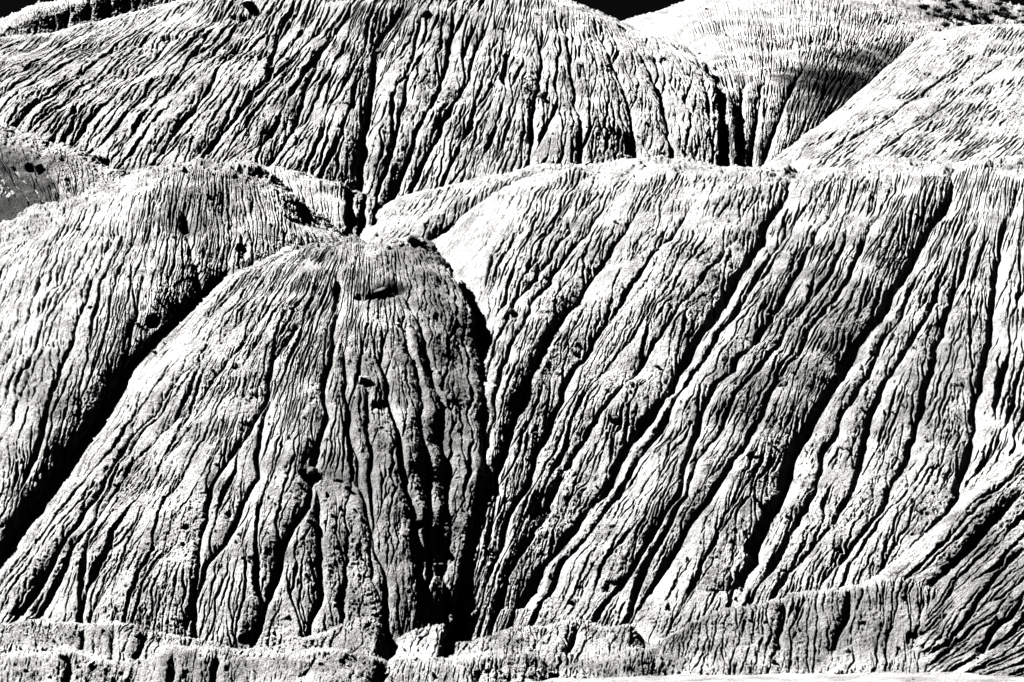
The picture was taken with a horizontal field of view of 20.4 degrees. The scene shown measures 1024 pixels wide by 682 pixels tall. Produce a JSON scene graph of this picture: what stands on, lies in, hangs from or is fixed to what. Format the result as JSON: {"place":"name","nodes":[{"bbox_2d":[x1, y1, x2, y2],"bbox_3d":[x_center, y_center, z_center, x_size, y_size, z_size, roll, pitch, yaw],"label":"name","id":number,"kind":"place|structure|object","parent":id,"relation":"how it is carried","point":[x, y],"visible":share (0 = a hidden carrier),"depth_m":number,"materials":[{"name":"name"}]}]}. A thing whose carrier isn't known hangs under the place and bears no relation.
{"place":"outdoors","nodes":[
{"label":"outdoors","id":0,"kind":"place"},
{"bbox_2d":[0,122,126,222],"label":"spur","id":1,"kind":"structure","parent":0,"point":[67,171],"depth_m":333.89,"materials":[{"name":"stone"}]},
{"bbox_2d":[36,163,41,169],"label":"stone","id":2,"kind":"object","parent":1,"relation":"on","point":[38,166],"visible":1,"depth_m":335.38,"materials":[{"name":"grey stone"}]},
{"bbox_2d":[0,0,175,36],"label":"ledge","id":3,"kind":"object","parent":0,"point":[48,17],"visible":0.44,"depth_m":383.73,"materials":[{"name":"stone"}]},
{"bbox_2d":[0,158,345,568],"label":"hill","id":4,"kind":"structure","parent":0,"point":[62,393],"depth_m":290.36,"materials":[{"name":"soil"}]},
{"bbox_2d":[180,166,186,172],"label":"stone","id":5,"kind":"object","parent":4,"relation":"on","point":[183,169],"visible":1,"depth_m":311.24,"materials":[{"name":"stone"}]},
{"bbox_2d":[0,234,486,648],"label":"hill","id":6,"kind":"structure","parent":0,"point":[171,473],"depth_m":243.26,"materials":[{"name":"soil"}]},
{"bbox_2d":[307,467,317,474],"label":"stone","id":7,"kind":"object","parent":6,"relation":"on","point":[311,470],"visible":1,"depth_m":241.41,"materials":[{"name":"grey stone"}]},
{"bbox_2d":[359,376,370,383],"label":"stone","id":8,"kind":"object","parent":6,"relation":"on","point":[364,379],"visible":1,"depth_m":249.72,"materials":[{"name":"stone"}]},
{"bbox_2d":[374,287,388,296],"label":"stone","id":9,"kind":"object","parent":6,"relation":"on","point":[381,292],"visible":1,"depth_m":264.24,"materials":[{"name":"grey stone"}]},
{"bbox_2d":[407,235,418,243],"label":"stone","id":10,"kind":"object","parent":6,"relation":"on","point":[411,239],"visible":1,"depth_m":276.01,"materials":[{"name":"grey stone"}]},
{"bbox_2d":[416,516,423,521],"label":"stone","id":11,"kind":"object","parent":6,"relation":"on","point":[419,519],"visible":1,"depth_m":237.58,"materials":[{"name":"grey stone"}]},
{"bbox_2d":[237,159,375,236],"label":"spur","id":12,"kind":"structure","parent":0,"point":[345,209],"depth_m":324.44,"materials":[{"name":"stone"}]},
{"bbox_2d":[0,643,688,681],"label":"bench","id":13,"kind":"object","parent":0,"point":[64,662],"visible":0.96,"depth_m":218.52,"materials":[{"name":"stone"}]},
{"bbox_2d":[0,0,720,225],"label":"hill","id":14,"kind":"structure","parent":0,"point":[186,80],"depth_m":349.39,"materials":[{"name":"soil"}]},
{"bbox_2d":[241,0,255,9],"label":"stone","id":15,"kind":"object","parent":14,"relation":"on","point":[248,4],"visible":1,"depth_m":369.65,"materials":[{"name":"stone"}]},
{"bbox_2d":[423,8,429,15],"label":"stone","id":16,"kind":"object","parent":14,"relation":"on","point":[426,12],"visible":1,"depth_m":364.73,"materials":[{"name":"grey stone"}]},
{"bbox_2d":[0,576,942,676],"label":"bench","id":17,"kind":"object","parent":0,"point":[873,626],"visible":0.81,"depth_m":221.81,"materials":[{"name":"stone"}]},
{"bbox_2d":[357,161,590,242],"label":"spur","id":18,"kind":"structure","parent":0,"point":[433,215],"depth_m":316.22,"materials":[{"name":"stone"}]},
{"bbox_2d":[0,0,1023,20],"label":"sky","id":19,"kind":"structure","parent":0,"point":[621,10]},
{"bbox_2d":[434,154,1023,645],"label":"hill","id":20,"kind":"structure","parent":0,"point":[646,540],"depth_m":255.91,"materials":[{"name":"soil"}]},
{"bbox_2d":[748,450,754,456],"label":"stone","id":21,"kind":"object","parent":20,"relation":"on","point":[751,453],"visible":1,"depth_m":244.94,"materials":[{"name":"grey stone"}]},
{"bbox_2d":[771,490,779,496],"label":"stone","id":22,"kind":"object","parent":20,"relation":"on","point":[774,493],"visible":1,"depth_m":241.22,"materials":[{"name":"stone"}]},
{"bbox_2d":[528,671,1023,681],"bbox_3d":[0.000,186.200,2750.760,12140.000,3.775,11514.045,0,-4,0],"label":"ground","id":23,"kind":"structure","parent":0,"point":[885,676],"depth_m":211.28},
{"bbox_2d":[621,0,943,167],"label":"hill","id":24,"kind":"structure","parent":0,"point":[803,83],"depth_m":382.85,"materials":[{"name":"soil"}]},
{"bbox_2d":[761,24,1023,169],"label":"hill","id":25,"kind":"structure","parent":0,"point":[985,83],"depth_m":349.14,"materials":[{"name":"soil"}]},
{"bbox_2d":[863,444,1023,676],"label":"hill","id":26,"kind":"structure","parent":0,"point":[965,556],"depth_m":219.90,"materials":[{"name":"soil"}]},
{"bbox_2d":[880,0,1023,29],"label":"hill","id":27,"kind":"structure","parent":0,"point":[910,8],"depth_m":487.43,"materials":[{"name":"soil"}]},
{"bbox_2d":[958,0,970,3],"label":"scrub bush","id":28,"kind":"object","parent":27,"relation":"on","point":[966,1],"visible":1,"depth_m":488.28,"materials":[{"name":"black plant"}]},
{"bbox_2d":[966,19,976,22],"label":"scrub bush","id":29,"kind":"object","parent":27,"relation":"on","point":[971,20],"visible":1,"depth_m":479.05,"materials":[{"name":"grey plant"}]},
{"bbox_2d":[1007,15,1017,18],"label":"scrub bush","id":30,"kind":"object","parent":27,"relation":"on","point":[1013,17],"visible":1,"depth_m":487.22,"materials":[{"name":"grey plant"}]}
]}

